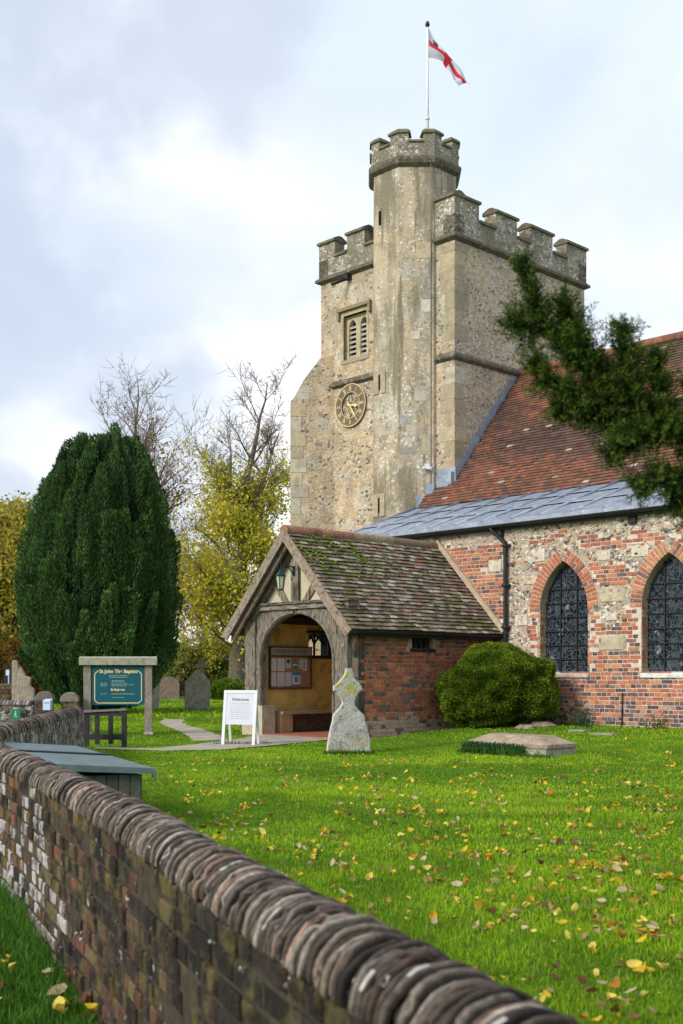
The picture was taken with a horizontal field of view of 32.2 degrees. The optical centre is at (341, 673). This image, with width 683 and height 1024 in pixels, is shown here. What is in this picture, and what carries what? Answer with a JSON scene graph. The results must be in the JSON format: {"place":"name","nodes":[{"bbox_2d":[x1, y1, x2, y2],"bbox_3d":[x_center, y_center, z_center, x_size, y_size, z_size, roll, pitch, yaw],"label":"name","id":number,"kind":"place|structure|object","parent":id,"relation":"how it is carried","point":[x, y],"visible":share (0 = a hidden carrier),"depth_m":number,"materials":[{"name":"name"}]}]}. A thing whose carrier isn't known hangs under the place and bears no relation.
{"place":"outdoors","nodes":[
{"label":"outdoors","id":0,"kind":"place"},
{"bbox_2d":[160,719,226,740],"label":"path","id":1,"kind":"structure","parent":0,"point":[195,734],"depth_m":24.46,"materials":[{"name":"concrete"}]},
{"bbox_2d":[95,734,327,750],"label":"path","id":2,"kind":"structure","parent":0,"point":[275,740],"depth_m":19.65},
{"bbox_2d":[221,690,259,744],"bbox_3d":[-1.675,0.730,19.750,0.580,0.900,0.370,0,0,13],"label":"welcome board","id":3,"kind":"object","parent":2,"relation":"on","point":[240,707],"visible":1,"depth_m":19.69,"materials":[{"name":"white paint"}]},
{"bbox_2d":[0,696,682,1023],"bbox_3d":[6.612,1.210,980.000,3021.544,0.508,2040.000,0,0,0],"label":"ground","id":4,"kind":"structure","parent":0,"point":[537,974],"depth_m":8.79,"materials":[{"name":"plant"}]},
{"bbox_2d":[0,683,11,699],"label":"wall","id":5,"kind":"structure","parent":4,"relation":"on","point":[5,691],"depth_m":44.97,"materials":[{"name":"brick"}]},
{"bbox_2d":[4,668,11,683],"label":"notice post","id":6,"kind":"object","parent":4,"relation":"on","point":[7,675],"visible":0.6,"depth_m":45.60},
{"bbox_2d":[12,660,19,699],"bbox_3d":[-9.092,0.429,33.000,0.195,1.602,0.140,0,0,0],"label":"headstone","id":7,"kind":"object","parent":4,"relation":"on","point":[15,666],"visible":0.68,"depth_m":32.93,"materials":[{"name":"stone"}]},
{"bbox_2d":[0,490,32,643],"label":"yellow tree","id":8,"kind":"object","parent":4,"relation":"on","point":[12,522],"visible":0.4,"depth_m":50.82,"materials":[{"name":"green plant"}]},
{"bbox_2d":[0,700,35,723],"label":"flint wall","id":9,"kind":"structure","parent":4,"relation":"on","point":[27,708],"depth_m":23.26,"materials":[{"name":"stone"}]},
{"bbox_2d":[12,709,19,720],"bbox_3d":[-6.368,0.880,23.131,0.170,0.360,0.038,0,0,0],"label":"green sign","id":10,"kind":"object","parent":9,"relation":"attached to","point":[15,714],"visible":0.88,"depth_m":23.13,"materials":[{"name":"plastic"}]},
{"bbox_2d":[0,637,42,695],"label":"scrub bush","id":11,"kind":"object","parent":4,"relation":"on","point":[8,651],"visible":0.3,"depth_m":49.31,"materials":[{"name":"brown plant"}]},
{"bbox_2d":[17,667,34,701],"bbox_3d":[-7.999,0.531,30.000,0.457,1.399,0.140,0,0,0],"label":"headstone","id":12,"kind":"object","parent":4,"relation":"on","point":[25,690],"visible":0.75,"depth_m":29.93,"materials":[{"name":"stone"}]},
{"bbox_2d":[34,691,54,714],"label":"gate pier","id":13,"kind":"structure","parent":4,"relation":"on","point":[40,697],"depth_m":22.83,"materials":[{"name":"stone"}]},
{"bbox_2d":[43,699,52,709],"bbox_3d":[-5.625,0.595,22.648,0.140,0.210,0.204,0,0,0],"label":"letter box","id":14,"kind":"object","parent":13,"relation":"attached to","point":[47,704],"visible":1,"depth_m":22.55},
{"bbox_2d":[0,873,102,1023],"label":"grass","id":15,"kind":"structure","parent":4,"relation":"on","point":[26,951],"depth_m":5.43,"materials":[{"name":"plant"}]},
{"bbox_2d":[42,968,53,972],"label":"fallen leaf","id":16,"kind":"object","parent":15,"relation":"on","point":[46,970],"visible":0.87,"depth_m":5.45,"materials":[{"name":"plant"}]},
{"bbox_2d":[47,983,67,995],"bbox_3d":[-1.232,1.372,5.111,0.098,0.014,0.059,-23,38,-36],"label":"fallen leaf","id":17,"kind":"object","parent":15,"relation":"on","point":[58,987],"visible":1,"depth_m":5.12,"materials":[{"name":"plant"}]},
{"bbox_2d":[77,991,89,1001],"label":"fallen leaf","id":18,"kind":"object","parent":15,"relation":"on","point":[82,998],"visible":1,"depth_m":4.99,"materials":[{"name":"plant"}]},
{"bbox_2d":[85,995,91,1002],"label":"fallen leaf","id":19,"kind":"object","parent":15,"relation":"on","point":[88,997],"visible":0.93,"depth_m":4.96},
{"bbox_2d":[60,692,80,708],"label":"gate pier","id":20,"kind":"structure","parent":4,"relation":"on","point":[69,699],"depth_m":22.43,"materials":[{"name":"stone"}]},
{"bbox_2d":[4,742,156,800],"bbox_3d":[-2.358,0.920,10.008,0.832,0.571,3.012,0,0,-24],"label":"storage box","id":21,"kind":"object","parent":4,"relation":"on","point":[117,774],"visible":0.31,"depth_m":8.86,"materials":[{"name":"grey wood"}]},
{"bbox_2d":[10,422,183,712],"bbox_3d":[-7.410,-3.144,36.055,5.225,8.905,5.388,0,0,0],"label":"yew tree","id":22,"kind":"object","parent":4,"relation":"on","point":[95,573],"visible":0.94,"depth_m":34.49,"materials":[{"name":"green plant"}]},
{"bbox_2d":[83,708,127,747],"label":"wooden gate","id":23,"kind":"structure","parent":4,"relation":"on","point":[97,736],"depth_m":18.98,"materials":[{"name":"grey wood"}]},
{"bbox_2d":[79,656,157,734],"bbox_3d":[-4.318,0.455,22.900,1.480,1.565,0.240,0,0,-4],"label":"church sign","id":24,"kind":"object","parent":4,"relation":"on","point":[117,685],"visible":1,"depth_m":22.86,"materials":[{"name":"teal wood"}]},
{"bbox_2d":[152,683,159,707],"bbox_3d":[-6.325,0.716,39.987,0.120,1.030,0.420,3,2,30],"label":"headstone","id":25,"kind":"object","parent":4,"relation":"on","point":[155,697],"visible":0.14,"depth_m":39.98,"materials":[{"name":"stone"}]},
{"bbox_2d":[90,352,229,641],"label":"bare tree","id":26,"kind":"object","parent":4,"relation":"on","point":[148,441],"visible":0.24,"depth_m":59.87,"materials":[{"name":"brown plant"}]},
{"bbox_2d":[159,677,179,699],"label":"headstone","id":27,"kind":"object","parent":4,"relation":"on","point":[169,687],"visible":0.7,"depth_m":53.94,"materials":[{"name":"stone"}]},
{"bbox_2d":[161,641,197,680],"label":"scrub bush","id":28,"kind":"object","parent":4,"relation":"on","point":[181,665],"visible":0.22,"depth_m":64.80,"materials":[{"name":"green plant"}]},
{"bbox_2d":[179,680,212,696],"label":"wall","id":29,"kind":"structure","parent":4,"relation":"on","point":[182,687],"depth_m":59.97,"materials":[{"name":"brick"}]},
{"bbox_2d":[184,670,209,710],"bbox_3d":[-4.565,0.549,37.502,0.800,1.360,0.120,1,0,-8],"label":"headstone","id":30,"kind":"object","parent":4,"relation":"on","point":[197,689],"visible":0.92,"depth_m":37.44,"materials":[{"name":"stone"}]},
{"bbox_2d":[195,658,207,674],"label":"stone cross","id":31,"kind":"object","parent":4,"relation":"on","point":[201,665],"visible":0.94,"depth_m":43.94,"materials":[{"name":"stone"}]},
{"bbox_2d":[176,492,234,645],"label":"tree","id":32,"kind":"object","parent":4,"relation":"on","point":[198,619],"visible":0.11,"depth_m":82.40,"materials":[{"name":"yellow plant"}]},
{"bbox_2d":[186,637,229,680],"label":"scrub bush","id":33,"kind":"object","parent":4,"relation":"on","point":[222,672],"visible":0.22,"depth_m":64.95,"materials":[{"name":"green plant"}]},
{"bbox_2d":[210,677,244,699],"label":"scrub bush","id":34,"kind":"object","parent":4,"relation":"on","point":[218,687],"visible":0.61,"depth_m":52.13,"materials":[{"name":"green plant"}]},
{"bbox_2d":[169,352,299,682],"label":"lime tree","id":35,"kind":"object","parent":4,"relation":"on","point":[234,514],"visible":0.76,"depth_m":54.52,"materials":[{"name":"yellow plant"}]},
{"bbox_2d":[0,706,579,1023],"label":"boundary wall","id":36,"kind":"structure","parent":4,"relation":"on","point":[148,913],"depth_m":3.49,"materials":[{"name":"brick"}]},
{"bbox_2d":[91,706,556,758],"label":"grass","id":37,"kind":"structure","parent":4,"relation":"on","point":[471,751],"depth_m":17.49,"materials":[{"name":"plant"}]},
{"bbox_2d":[0,714,682,1023],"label":"fallen leaves","id":38,"kind":"object","parent":4,"relation":"on","point":[59,1002],"depth_m":8.96,"materials":[{"name":"plant"}]},
{"bbox_2d":[326,668,370,752],"bbox_3d":[0.098,0.579,17.732,0.672,1.308,0.110,0,-3,-12],"label":"headstone","id":39,"kind":"object","parent":4,"relation":"on","point":[348,730],"visible":0.96,"depth_m":17.68,"materials":[{"name":"stone"}]},
{"bbox_2d":[365,871,372,879],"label":"fallen leaf","id":40,"kind":"object","parent":4,"relation":"on","point":[368,875],"visible":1,"depth_m":6.80,"materials":[{"name":"plant"}]},
{"bbox_2d":[429,910,436,918],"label":"fallen leaf","id":41,"kind":"object","parent":4,"relation":"on","point":[433,914],"visible":0.8,"depth_m":5.63,"materials":[{"name":"plant"}]},
{"bbox_2d":[431,918,437,923],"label":"fallen leaf","id":42,"kind":"object","parent":4,"relation":"on","point":[434,920],"visible":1,"depth_m":5.54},
{"bbox_2d":[222,128,682,738],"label":"church","id":43,"kind":"structure","parent":4,"relation":"on","point":[452,496],"depth_m":25.58,"materials":[{"name":"stone"}]},
{"bbox_2d":[275,562,294,590],"bbox_3d":[-1.041,-1.800,22.025,0.431,0.520,0.210,0,0,-44],"label":"wall lantern","id":44,"kind":"object","parent":43,"relation":"attached to","point":[280,575],"depth_m":21.91,"materials":[{"name":"green metal"}]},
{"bbox_2d":[268,646,311,688],"bbox_3d":[-1.021,-0.115,23.679,1.120,0.850,0.060,0,0,-44],"label":"notice board","id":45,"kind":"object","parent":43,"relation":"attached to","point":[289,667],"visible":1,"depth_m":23.66,"materials":[{"name":"brown wood"}]},
{"bbox_2d":[275,709,331,732],"bbox_3d":[-0.242,0.952,24.196,2.900,0.418,0.397,0,0,-44],"label":"bench","id":46,"kind":"object","parent":43,"relation":"on","point":[288,721],"visible":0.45,"depth_m":23.71,"materials":[{"name":"wood"}]},
{"bbox_2d":[306,631,331,658],"bbox_3d":[-0.496,-0.585,24.294,0.690,0.570,0.170,0,0,-44],"label":"side window","id":47,"kind":"structure","parent":43,"relation":"in","point":[314,641],"depth_m":24.30,"materials":[{"name":"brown wood"}]},
{"bbox_2d":[335,383,365,426],"bbox_3d":[0.237,-7.050,31.090,0.106,1.140,1.140,0,0,-44],"label":"tower clock","id":48,"kind":"object","parent":43,"relation":"attached to","point":[358,391],"visible":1,"depth_m":31.06,"materials":[{"name":"metal"}]},
{"bbox_2d":[336,299,371,364],"bbox_3d":[0.432,-8.920,31.113,0.410,1.480,1.240,0,0,-44],"label":"belfry window","id":49,"kind":"structure","parent":43,"relation":"in","point":[357,325],"depth_m":31.15,"materials":[{"name":"stone"}]},
{"bbox_2d":[373,493,384,516],"bbox_3d":[0.956,-4.190,29.424,0.088,0.580,0.390,0,0,-44],"label":"loop window","id":50,"kind":"structure","parent":43,"relation":"in","point":[378,499],"depth_m":29.40,"materials":[{"name":"stone"}]},
{"bbox_2d":[378,209,380,224],"bbox_3d":[0.970,-11.340,29.407,0.086,0.380,0.070,0,0,-44],"label":"loop window","id":51,"kind":"structure","parent":43,"relation":"in","point":[379,210],"depth_m":29.38,"materials":[{"name":"stone"}]},
{"bbox_2d":[374,369,385,394],"bbox_3d":[0.970,-7.245,29.410,0.088,0.590,0.390,0,0,-44],"label":"loop window","id":52,"kind":"structure","parent":43,"relation":"in","point":[380,375],"depth_m":29.34,"materials":[{"name":"stone"}]},
{"bbox_2d":[425,21,468,127],"bbox_3d":[2.695,-14.655,29.906,1.154,3.710,0.297,0,0,-5],"label":"flagpole","id":53,"kind":"object","parent":43,"relation":"on","point":[435,49],"visible":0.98,"depth_m":29.90,"materials":[{"name":"white paint"}]},
{"bbox_2d":[515,299,538,356],"bbox_3d":[4.741,-8.875,30.642,1.000,1.350,0.300,0,0,-44],"label":"belfry window","id":54,"kind":"structure","parent":43,"relation":"in","point":[516,301],"depth_m":30.56,"materials":[{"name":"stone"}]},
{"bbox_2d":[529,549,598,676],"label":"window","id":55,"kind":"structure","parent":43,"relation":"in","point":[573,591],"depth_m":22.76,"materials":[{"name":"black glass"}]},
{"bbox_2d":[630,540,682,677],"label":"window","id":56,"kind":"structure","parent":43,"relation":"in","point":[663,630],"depth_m":21.23,"materials":[{"name":"black glass"}]},
{"bbox_2d":[451,881,461,885],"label":"fallen leaf","id":57,"kind":"object","parent":4,"relation":"on","point":[458,883],"visible":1,"depth_m":6.59,"materials":[{"name":"plant"}]},
{"bbox_2d":[475,901,481,908],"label":"fallen leaf","id":58,"kind":"object","parent":4,"relation":"on","point":[479,904],"visible":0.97,"depth_m":5.94,"materials":[{"name":"plant"}]},
{"bbox_2d":[483,888,496,894],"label":"fallen leaf","id":59,"kind":"object","parent":4,"relation":"on","point":[489,891],"visible":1,"depth_m":6.24,"materials":[{"name":"plant"}]},
{"bbox_2d":[487,907,496,913],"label":"fallen leaf","id":60,"kind":"object","parent":4,"relation":"on","point":[493,910],"visible":1,"depth_m":5.79,"materials":[{"name":"plant"}]},
{"bbox_2d":[459,740,525,756],"bbox_3d":[2.238,1.112,17.337,0.340,0.254,1.222,0,0,-42],"label":"creeping plant","id":61,"kind":"object","parent":4,"relation":"on","point":[486,745],"visible":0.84,"depth_m":17.29,"materials":[{"name":"green plant"}]},
{"bbox_2d":[490,878,500,882],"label":"fallen leaf","id":62,"kind":"object","parent":4,"relation":"on","point":[495,880],"visible":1,"depth_m":6.68,"materials":[{"name":"plant"}]},
{"bbox_2d":[434,641,561,727],"bbox_3d":[2.945,0.223,22.129,2.413,1.678,2.128,0,0,0],"label":"box bush","id":63,"kind":"object","parent":4,"relation":"on","point":[492,684],"visible":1,"depth_m":21.43,"materials":[{"name":"green plant"}]},
{"bbox_2d":[509,908,520,912],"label":"fallen leaf","id":64,"kind":"object","parent":4,"relation":"on","point":[516,910],"visible":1,"depth_m":5.80,"materials":[{"name":"plant"}]},
{"bbox_2d":[468,733,576,756],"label":"grave slab","id":65,"kind":"structure","parent":4,"relation":"on","point":[539,744],"depth_m":16.99,"materials":[{"name":"stone"}]},
{"bbox_2d":[514,724,533,728],"bbox_3d":[3.289,0.979,21.297,0.349,0.120,0.196,0,0,14],"label":"stone","id":66,"kind":"object","parent":4,"relation":"on","point":[526,726],"visible":0.74,"depth_m":21.23,"materials":[{"name":"stone"}]},
{"bbox_2d":[527,896,534,900],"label":"fallen leaf","id":67,"kind":"object","parent":4,"relation":"on","point":[529,898],"visible":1,"depth_m":6.12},
{"bbox_2d":[528,721,556,726],"bbox_3d":[3.646,0.957,21.609,0.562,0.178,0.296,0,0,0],"label":"stone","id":68,"kind":"object","parent":4,"relation":"on","point":[540,724],"visible":0.61,"depth_m":21.50,"materials":[{"name":"stone"}]},
{"bbox_2d":[537,901,548,906],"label":"fallen leaf","id":69,"kind":"object","parent":4,"relation":"on","point":[542,903],"visible":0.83,"depth_m":6.00,"materials":[{"name":"plant"}]},
{"bbox_2d":[540,995,545,1001],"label":"fallen leaf","id":70,"kind":"object","parent":4,"relation":"on","point":[542,998],"visible":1,"depth_m":4.28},
{"bbox_2d":[551,973,559,980],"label":"fallen leaf","id":71,"kind":"object","parent":4,"relation":"on","point":[554,976],"visible":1,"depth_m":4.59,"materials":[{"name":"plant"}]},
{"bbox_2d":[551,962,560,967],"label":"fallen leaf","id":72,"kind":"object","parent":4,"relation":"on","point":[556,965],"visible":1,"depth_m":4.68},
{"bbox_2d":[544,707,573,724],"bbox_3d":[4.005,0.784,21.922,0.571,0.414,0.352,0,0,0],"label":"wall plant","id":73,"kind":"object","parent":4,"relation":"on","point":[556,717],"depth_m":21.89,"materials":[{"name":"green plant"}]},
{"bbox_2d":[555,919,566,923],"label":"fallen leaf","id":74,"kind":"object","parent":4,"relation":"on","point":[563,921],"visible":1,"depth_m":5.53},
{"bbox_2d":[565,926,571,938],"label":"fallen leaf","id":75,"kind":"object","parent":4,"relation":"on","point":[568,933],"visible":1,"depth_m":5.31,"materials":[{"name":"plant"}]},
{"bbox_2d":[571,902,578,910],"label":"fallen leaf","id":76,"kind":"object","parent":4,"relation":"on","point":[574,906],"visible":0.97,"depth_m":5.92,"materials":[{"name":"plant"}]},
{"bbox_2d":[560,702,593,725],"bbox_3d":[4.346,0.756,21.679,0.629,0.496,0.371,0,0,0],"label":"wall plant","id":77,"kind":"object","parent":4,"relation":"on","point":[579,709],"depth_m":21.69,"materials":[{"name":"green plant"}]},
{"bbox_2d":[568,729,591,731],"bbox_3d":[4.111,0.999,20.400,0.240,0.052,0.320,0,0,-44],"label":"ledger stone","id":78,"kind":"object","parent":4,"relation":"on","point":[579,730],"visible":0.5,"depth_m":20.34,"materials":[{"name":"stone"}]},
{"bbox_2d":[577,975,586,983],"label":"fallen leaf","id":79,"kind":"object","parent":4,"relation":"on","point":[582,979],"visible":1,"depth_m":4.49,"materials":[{"name":"plant"}]},
{"bbox_2d":[571,711,597,726],"bbox_3d":[4.336,0.838,21.305,0.362,0.341,0.433,0,0,-37],"label":"wall plant","id":80,"kind":"object","parent":4,"relation":"on","point":[584,719],"depth_m":21.28,"materials":[{"name":"green plant"}]},
{"bbox_2d":[488,245,682,538],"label":"tree branch","id":81,"kind":"object","parent":4,"relation":"on","point":[651,421],"visible":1,"depth_m":4.38,"materials":[{"name":"green plant"}]},
{"bbox_2d":[582,932,588,939],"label":"fallen leaf","id":82,"kind":"object","parent":4,"relation":"on","point":[584,935],"visible":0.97,"depth_m":5.28,"materials":[{"name":"plant"}]},
{"bbox_2d":[586,987,596,991],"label":"fallen leaf","id":83,"kind":"object","parent":4,"relation":"on","point":[592,989],"visible":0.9,"depth_m":4.40,"materials":[{"name":"plant"}]},
{"bbox_2d":[588,941,596,947],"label":"fallen leaf","id":84,"kind":"object","parent":4,"relation":"on","point":[593,943],"visible":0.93,"depth_m":5.12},
{"bbox_2d":[593,968,598,975],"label":"fallen leaf","id":85,"kind":"object","parent":4,"relation":"on","point":[596,971],"visible":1,"depth_m":4.66,"materials":[{"name":"plant"}]},
{"bbox_2d":[594,925,599,932],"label":"fallen leaf","id":86,"kind":"object","parent":4,"relation":"on","point":[597,930],"visible":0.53,"depth_m":5.43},
{"bbox_2d":[593,999,606,1007],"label":"fallen leaf","id":87,"kind":"object","parent":4,"relation":"on","point":[602,1003],"visible":1,"depth_m":4.17,"materials":[{"name":"plant"}]},
{"bbox_2d":[596,898,605,901],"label":"fallen leaf","id":88,"kind":"object","parent":4,"relation":"on","point":[601,900],"visible":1,"depth_m":6.07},
{"bbox_2d":[596,980,607,983],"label":"fallen leaf","id":89,"kind":"object","parent":4,"relation":"on","point":[602,982],"visible":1,"depth_m":4.50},
{"bbox_2d":[589,732,619,735],"bbox_3d":[4.359,1.015,19.600,0.240,0.052,0.440,0,0,-44],"label":"ledger stone","id":90,"kind":"object","parent":4,"relation":"on","point":[599,733],"visible":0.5,"depth_m":19.49,"materials":[{"name":"stone"}]},
{"bbox_2d":[604,992,616,997],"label":"fallen leaf","id":91,"kind":"object","parent":4,"relation":"on","point":[610,995],"visible":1,"depth_m":4.26,"materials":[{"name":"plant"}]},
{"bbox_2d":[605,921,617,926],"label":"fallen leaf","id":92,"kind":"object","parent":4,"relation":"on","point":[612,923],"visible":1,"depth_m":5.47,"materials":[{"name":"plant"}]},
{"bbox_2d":[607,978,619,987],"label":"fallen leaf","id":93,"kind":"object","parent":4,"relation":"on","point":[615,982],"visible":1,"depth_m":4.44,"materials":[{"name":"plant"}]},
{"bbox_2d":[610,1004,619,1011],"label":"fallen leaf","id":94,"kind":"object","parent":4,"relation":"on","point":[615,1007],"visible":1,"depth_m":4.12,"materials":[{"name":"plant"}]},
{"bbox_2d":[610,908,619,912],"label":"fallen leaf","id":95,"kind":"object","parent":4,"relation":"on","point":[615,910],"visible":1,"depth_m":5.80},
{"bbox_2d":[617,928,624,937],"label":"fallen leaf","id":96,"kind":"object","parent":4,"relation":"on","point":[620,932],"visible":1,"depth_m":5.28,"materials":[{"name":"plant"}]},
{"bbox_2d":[616,961,625,967],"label":"fallen leaf","id":97,"kind":"object","parent":4,"relation":"on","point":[619,964],"visible":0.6,"depth_m":4.81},
{"bbox_2d":[616,886,626,891],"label":"fallen leaf","id":98,"kind":"object","parent":4,"relation":"on","point":[622,887],"visible":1,"depth_m":6.38,"materials":[{"name":"plant"}]},
{"bbox_2d":[620,995,629,1004],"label":"fallen leaf","id":99,"kind":"object","parent":4,"relation":"on","point":[626,999],"visible":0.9,"depth_m":4.29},
{"bbox_2d":[626,959,642,967],"bbox_3d":[1.179,1.165,4.750,0.072,0.031,0.034,0,0,14],"label":"fallen leaf","id":100,"kind":"object","parent":4,"relation":"on","point":[633,962],"visible":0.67,"depth_m":4.75,"materials":[{"name":"plant"}]},
{"bbox_2d":[633,961,645,971],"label":"fallen leaf","id":101,"kind":"object","parent":4,"relation":"on","point":[641,968],"visible":1,"depth_m":4.65,"materials":[{"name":"plant"}]},
{"bbox_2d":[635,933,646,944],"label":"fallen leaf","id":102,"kind":"object","parent":4,"relation":"on","point":[641,939],"visible":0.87,"depth_m":5.15,"materials":[{"name":"plant"}]},
{"bbox_2d":[637,927,646,934],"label":"fallen leaf","id":103,"kind":"object","parent":4,"relation":"on","point":[640,932],"visible":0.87,"depth_m":5.36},
{"bbox_2d":[645,966,654,971],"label":"fallen leaf","id":104,"kind":"object","parent":4,"relation":"on","point":[650,968],"visible":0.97,"depth_m":4.70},
{"bbox_2d":[636,713,675,729],"bbox_3d":[5.484,0.845,20.603,0.724,0.335,0.323,0,0,0],"label":"wall plant","id":105,"kind":"object","parent":4,"relation":"on","point":[654,725],"depth_m":20.59,"materials":[{"name":"green plant"}]},
{"bbox_2d":[656,884,664,890],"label":"fallen leaf","id":106,"kind":"object","parent":4,"relation":"on","point":[659,886],"visible":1,"depth_m":6.42,"materials":[{"name":"plant"}]},
{"bbox_2d":[656,961,664,970],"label":"fallen leaf","id":107,"kind":"object","parent":4,"relation":"on","point":[662,967],"visible":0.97,"depth_m":4.69,"materials":[{"name":"plant"}]},
{"bbox_2d":[661,963,668,968],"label":"fallen leaf","id":108,"kind":"object","parent":4,"relation":"on","point":[665,965],"visible":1,"depth_m":4.66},
{"bbox_2d":[675,875,682,881],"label":"fallen leaf","id":109,"kind":"object","parent":4,"relation":"on","point":[680,879],"visible":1,"depth_m":6.67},
{"bbox_2d":[0,0,682,645],"label":"sky","id":110,"kind":"structure","parent":0,"point":[173,173],"materials":[{"name":"white"}]},
{"label":"fallen leaf","id":111,"kind":"object","parent":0,"visible":0},
{"bbox_2d":[646,924,658,930],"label":"fallen leaf","id":112,"kind":"object","parent":111,"relation":"on","point":[650,926],"visible":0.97,"depth_m":5.42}
]}

